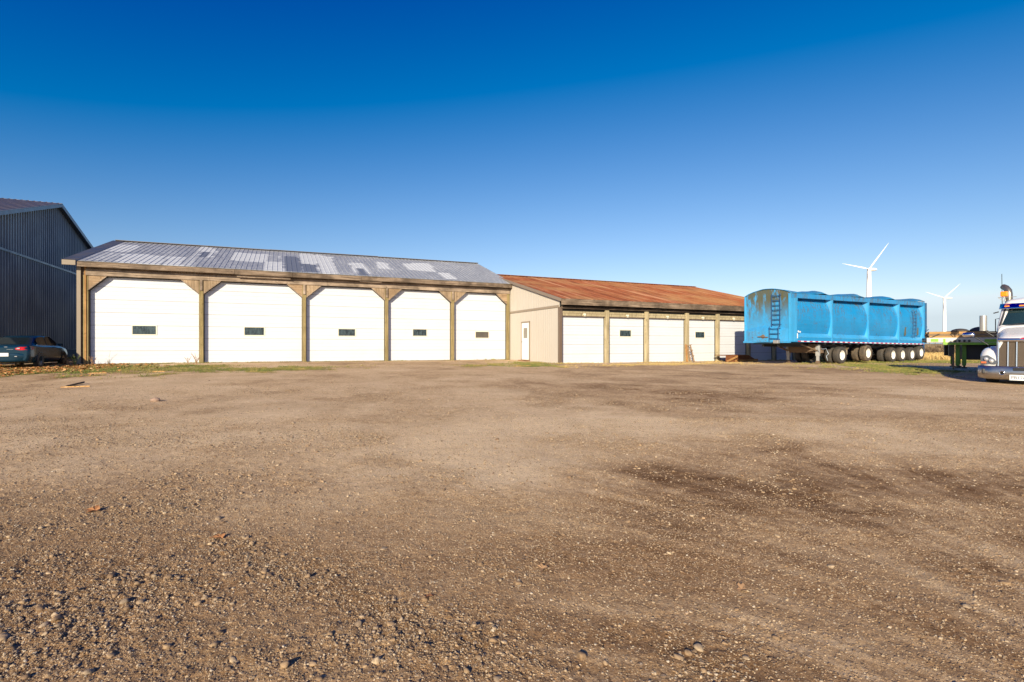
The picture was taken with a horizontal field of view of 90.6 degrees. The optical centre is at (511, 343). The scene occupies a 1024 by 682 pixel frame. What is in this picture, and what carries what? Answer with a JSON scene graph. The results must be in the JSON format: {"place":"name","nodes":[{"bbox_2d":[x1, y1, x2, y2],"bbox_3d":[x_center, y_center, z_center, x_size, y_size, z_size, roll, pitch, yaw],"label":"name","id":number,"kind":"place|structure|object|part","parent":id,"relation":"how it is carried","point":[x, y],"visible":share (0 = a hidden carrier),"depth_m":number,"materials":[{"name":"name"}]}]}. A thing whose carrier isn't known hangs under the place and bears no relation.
{"place":"outdoors","nodes":[
{"label":"outdoors","id":0,"kind":"place"},
{"bbox_2d":[0,356,979,378],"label":"grass","id":1,"kind":"structure","parent":0,"point":[868,365],"depth_m":24.09,"materials":[{"name":"green plant"}]},
{"bbox_2d":[0,359,1023,681],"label":"yard","id":2,"kind":"structure","parent":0,"point":[412,379],"depth_m":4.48,"materials":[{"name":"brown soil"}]},
{"bbox_2d":[0,335,67,366],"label":"parked car","id":3,"kind":"object","parent":2,"relation":"on","point":[39,351],"visible":0.91,"depth_m":23.09,"materials":[{"name":"blue paint"}]},
{"bbox_3d":[-22.571,-0.124,22.979,1.346,0.334,0.520,0,0,-24],"label":"rear window","id":4,"kind":"part","parent":3,"relation":"part of","materials":[{"name":"black glass"}]},
{"bbox_3d":[-22.165,-0.132,23.808,0.139,0.402,0.918,0,0,-25],"label":"side window","id":5,"kind":"part","parent":3,"relation":"part of","materials":[{"name":"black glass"}]},
{"bbox_3d":[-22.619,-0.115,24.823,0.132,0.448,1.142,0,0,-25],"label":"side window","id":6,"kind":"part","parent":3,"relation":"part of","materials":[{"name":"black glass"}]},
{"bbox_2d":[61,386,89,387],"bbox_3d":[-13.089,1.285,15.194,0.681,0.034,0.050,0,0,-26],"label":"wood lath","id":7,"kind":"object","parent":2,"relation":"on","point":[75,386],"visible":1,"depth_m":15.17,"materials":[{"name":"beige wood"}]},
{"bbox_2d":[66,381,84,385],"bbox_3d":[-13.518,1.250,15.687,0.040,0.098,1.048,0,0,-18],"label":"wood lath","id":8,"kind":"object","parent":2,"relation":"on","point":[76,383],"visible":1,"depth_m":15.70,"materials":[{"name":"grey wood"}]},
{"bbox_2d":[84,505,99,512],"bbox_3d":[-3.600,1.423,4.316,0.141,0.028,0.084,-9,21,-42],"label":"dry leaf","id":9,"kind":"object","parent":2,"relation":"on","point":[95,507],"visible":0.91,"depth_m":4.34,"materials":[{"name":"plant"}]},
{"bbox_2d":[0,362,194,377],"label":"fallen leaves","id":10,"kind":"object","parent":2,"relation":"on","point":[28,370],"visible":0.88,"depth_m":22.61,"materials":[{"name":"brown plant"}]},
{"bbox_2d":[151,397,159,401],"bbox_3d":[-8.433,1.330,11.981,0.209,0.120,0.160,0,0,0],"label":"rock","id":11,"kind":"object","parent":2,"relation":"on","point":[155,399],"visible":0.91,"depth_m":11.93,"materials":[{"name":"beige stone"}]},
{"bbox_2d":[210,533,224,538],"bbox_3d":[-2.188,1.426,3.752,0.103,0.021,0.062,2,14,-9],"label":"dry leaf","id":12,"kind":"object","parent":2,"relation":"on","point":[219,536],"visible":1,"depth_m":3.76,"materials":[{"name":"orange plant"}]},
{"bbox_2d":[537,563,546,570],"bbox_3d":[0.182,1.427,3.249,0.056,0.019,0.094,-21,15,-34],"label":"dry leaf","id":13,"kind":"object","parent":2,"relation":"on","point":[541,566],"visible":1,"depth_m":3.24,"materials":[{"name":"plant"}]},
{"bbox_2d":[685,344,687,361],"bbox_3d":[11.062,0.595,32.089,0.144,1.141,0.536,0,0,10],"label":"leaning plank","id":14,"kind":"object","parent":2,"relation":"on","point":[686,351],"visible":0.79,"depth_m":32.08,"materials":[{"name":"brown wood"}]},
{"bbox_2d":[687,344,694,361],"bbox_3d":[11.360,0.595,32.208,0.387,1.119,0.396,0,0,-25],"label":"wooden pallet","id":15,"kind":"object","parent":2,"relation":"on","point":[691,351],"visible":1,"depth_m":32.18,"materials":[{"name":"brown wood"}]},
{"bbox_2d":[737,582,746,590],"bbox_3d":[1.354,1.430,2.992,0.056,0.019,0.094,-16,9,21],"label":"dry leaf","id":16,"kind":"object","parent":2,"relation":"on","point":[741,587],"visible":1,"depth_m":2.98,"materials":[{"name":"plant"}]},
{"bbox_2d":[743,288,928,363],"bbox_3d":[21.051,-0.977,32.212,16.367,4.383,2.900,0,0,-30],"label":"dump trailer","id":17,"kind":"object","parent":2,"relation":"on","point":[803,326],"visible":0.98,"depth_m":29.98,"materials":[{"name":"blue paint"}]},
{"bbox_2d":[820,344,954,352],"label":"hedgerow","id":18,"kind":"object","parent":2,"relation":"on","point":[933,349],"visible":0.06,"depth_m":51.18,"materials":[{"name":"plant"}]},
{"bbox_2d":[815,351,961,359],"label":"tall grass","id":19,"kind":"structure","parent":2,"relation":"on","point":[935,356],"depth_m":36.84,"materials":[{"name":"beige plant"}]},
{"bbox_2d":[962,274,1023,381],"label":"semi truck","id":20,"kind":"object","parent":2,"relation":"on","point":[1003,359],"visible":0.98,"depth_m":17.22,"materials":[{"name":"white paint"}]},
{"bbox_2d":[0,0,1023,343],"label":"sky","id":21,"kind":"structure","parent":0,"point":[735,147],"materials":[{"name":"blue"}]},
{"bbox_2d":[717,355,757,361],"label":"timber ramp","id":22,"kind":"structure","parent":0,"point":[738,358],"depth_m":32.62,"materials":[{"name":"brown wood"}]},
{"bbox_2d":[902,344,943,347],"bbox_3d":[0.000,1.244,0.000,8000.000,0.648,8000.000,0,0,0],"label":"ground","id":23,"kind":"structure","parent":0,"point":[932,345],"depth_m":819.39,"materials":[{"name":"brown soil"}]},
{"bbox_2d":[0,198,92,357],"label":"metal barn","id":24,"kind":"structure","parent":23,"relation":"on","point":[39,241],"depth_m":30.40,"materials":[{"name":"grey metal"}]},
{"bbox_2d":[62,240,511,363],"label":"long shed","id":25,"kind":"structure","parent":23,"relation":"on","point":[146,302],"depth_m":29.43,"materials":[{"name":"grey metal"}]},
{"bbox_2d":[91,276,198,363],"bbox_3d":[-19.090,-1.265,26.476,4.782,4.568,0.072,0,0,-25],"label":"garage door","id":26,"kind":"structure","parent":25,"relation":"in","point":[159,319],"depth_m":26.41,"materials":[{"name":"white metal"}]},
{"bbox_2d":[205,281,301,362],"bbox_3d":[-14.504,-1.263,28.566,4.978,4.573,0.072,0,0,-25],"label":"garage door","id":27,"kind":"structure","parent":25,"relation":"in","point":[245,321],"depth_m":28.50,"materials":[{"name":"white metal"}]},
{"bbox_2d":[307,285,383,361],"bbox_3d":[-10.008,-1.252,30.615,4.572,4.594,0.072,0,0,-24],"label":"garage door","id":28,"kind":"structure","parent":25,"relation":"in","point":[343,324],"depth_m":30.57,"materials":[{"name":"white metal"}]},
{"bbox_2d":[387,288,450,360],"bbox_3d":[-5.919,-1.242,32.477,4.106,4.613,0.072,0,0,-25],"label":"garage door","id":29,"kind":"structure","parent":25,"relation":"in","point":[419,322],"depth_m":32.45,"materials":[{"name":"white metal"}]},
{"bbox_2d":[454,292,504,359],"bbox_3d":[-2.163,-1.234,34.190,3.818,4.631,0.072,0,0,-24],"label":"garage door","id":30,"kind":"structure","parent":25,"relation":"in","point":[475,314],"depth_m":34.16,"materials":[{"name":"white metal"}]},
{"bbox_2d":[498,274,795,362],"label":"shed","id":31,"kind":"structure","parent":23,"relation":"on","point":[559,320],"depth_m":31.99,"materials":[{"name":"metal"}]},
{"bbox_2d":[521,321,529,359],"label":"door","id":32,"kind":"structure","parent":31,"relation":"in","point":[525,326],"depth_m":32.58,"materials":[{"name":"white paint"}]},
{"bbox_2d":[562,316,602,362],"bbox_3d":[4.109,-0.230,29.416,2.950,2.738,0.052,0,0,-25],"label":"garage door","id":33,"kind":"structure","parent":31,"relation":"in","point":[586,330],"depth_m":29.38,"materials":[{"name":"white metal"}]},
{"bbox_2d":[609,317,642,362],"bbox_3d":[6.881,-0.227,30.670,2.731,2.744,0.072,0,0,-24],"label":"garage door","id":34,"kind":"structure","parent":31,"relation":"in","point":[625,334],"depth_m":30.65,"materials":[{"name":"white metal"}]},
{"bbox_2d":[649,319,683,361],"bbox_3d":[9.679,-0.224,31.954,3.029,2.750,0.052,0,0,-24],"label":"garage door","id":35,"kind":"structure","parent":31,"relation":"in","point":[666,336],"depth_m":31.95,"materials":[{"name":"white metal"}]},
{"bbox_2d":[689,320,713,361],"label":"garage door","id":36,"kind":"structure","parent":31,"relation":"in","point":[701,332],"depth_m":33.18,"materials":[{"name":"white metal"}]},
{"bbox_2d":[720,320,744,360],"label":"garage door","id":37,"kind":"structure","parent":31,"relation":"in","point":[730,344],"depth_m":34.28,"materials":[{"name":"white metal"}]},
{"bbox_2d":[751,343,770,359],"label":"garage door","id":38,"kind":"structure","parent":31,"relation":"in","point":[757,351],"depth_m":35.44,"materials":[{"name":"white metal"}]},
{"bbox_2d":[777,347,791,359],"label":"garage door","id":39,"kind":"structure","parent":31,"relation":"in","point":[781,354],"depth_m":36.37,"materials":[{"name":"white metal"}]},
{"bbox_2d":[842,244,887,296],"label":"wind turbine","id":40,"kind":"object","parent":23,"relation":"on","point":[869,287],"visible":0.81,"depth_m":557.91,"materials":[{"name":"white metal"}]},
{"bbox_2d":[927,288,954,331],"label":"wind turbine","id":41,"kind":"object","parent":23,"relation":"on","point":[944,327],"visible":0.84,"depth_m":897.95,"materials":[{"name":"white metal"}]},
{"bbox_2d":[922,337,996,369],"bbox_3d":[24.727,0.496,19.709,13.500,1.522,2.790,0,0,35],"label":"flatbed trailer","id":42,"kind":"object","parent":23,"relation":"on","point":[969,349],"visible":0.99,"depth_m":22.17,"materials":[{"name":"metal"}]},
{"bbox_2d":[928,335,996,337],"bbox_3d":[21.170,-0.302,21.191,5.786,0.102,0.620,0,0,35],"label":"lumber plank","id":43,"kind":"object","parent":42,"relation":"on","point":[981,336],"visible":0.59,"depth_m":22.02,"materials":[{"name":"beige wood"}]},
{"bbox_2d":[927,334,996,335],"bbox_3d":[21.113,-0.394,21.232,5.715,0.072,0.620,0,0,35],"label":"lumber plank","id":44,"kind":"object","parent":43,"relation":"on","point":[954,334],"visible":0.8,"depth_m":22.19,"materials":[{"name":"brown wood"}]},
{"bbox_2d":[928,331,996,333],"bbox_3d":[20.958,-0.484,21.342,5.286,0.097,0.620,0,0,35],"label":"lumber plank","id":45,"kind":"object","parent":44,"relation":"on","point":[976,332],"visible":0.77,"depth_m":21.99,"materials":[{"name":"brown wood"}]},
{"bbox_2d":[951,329,968,331],"bbox_3d":[19.725,-0.602,22.318,0.631,0.138,0.600,0,0,35],"label":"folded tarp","id":46,"kind":"object","parent":45,"relation":"on","point":[957,330],"visible":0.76,"depth_m":22.13,"materials":[{"name":"grey fabric"}]},
{"bbox_2d":[969,327,978,330],"bbox_3d":[20.212,-0.635,21.988,0.572,0.212,0.628,0,0,35],"label":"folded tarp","id":47,"kind":"object","parent":45,"relation":"on","point":[975,329],"visible":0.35,"depth_m":21.90,"materials":[{"name":"black fabric"}]}
]}

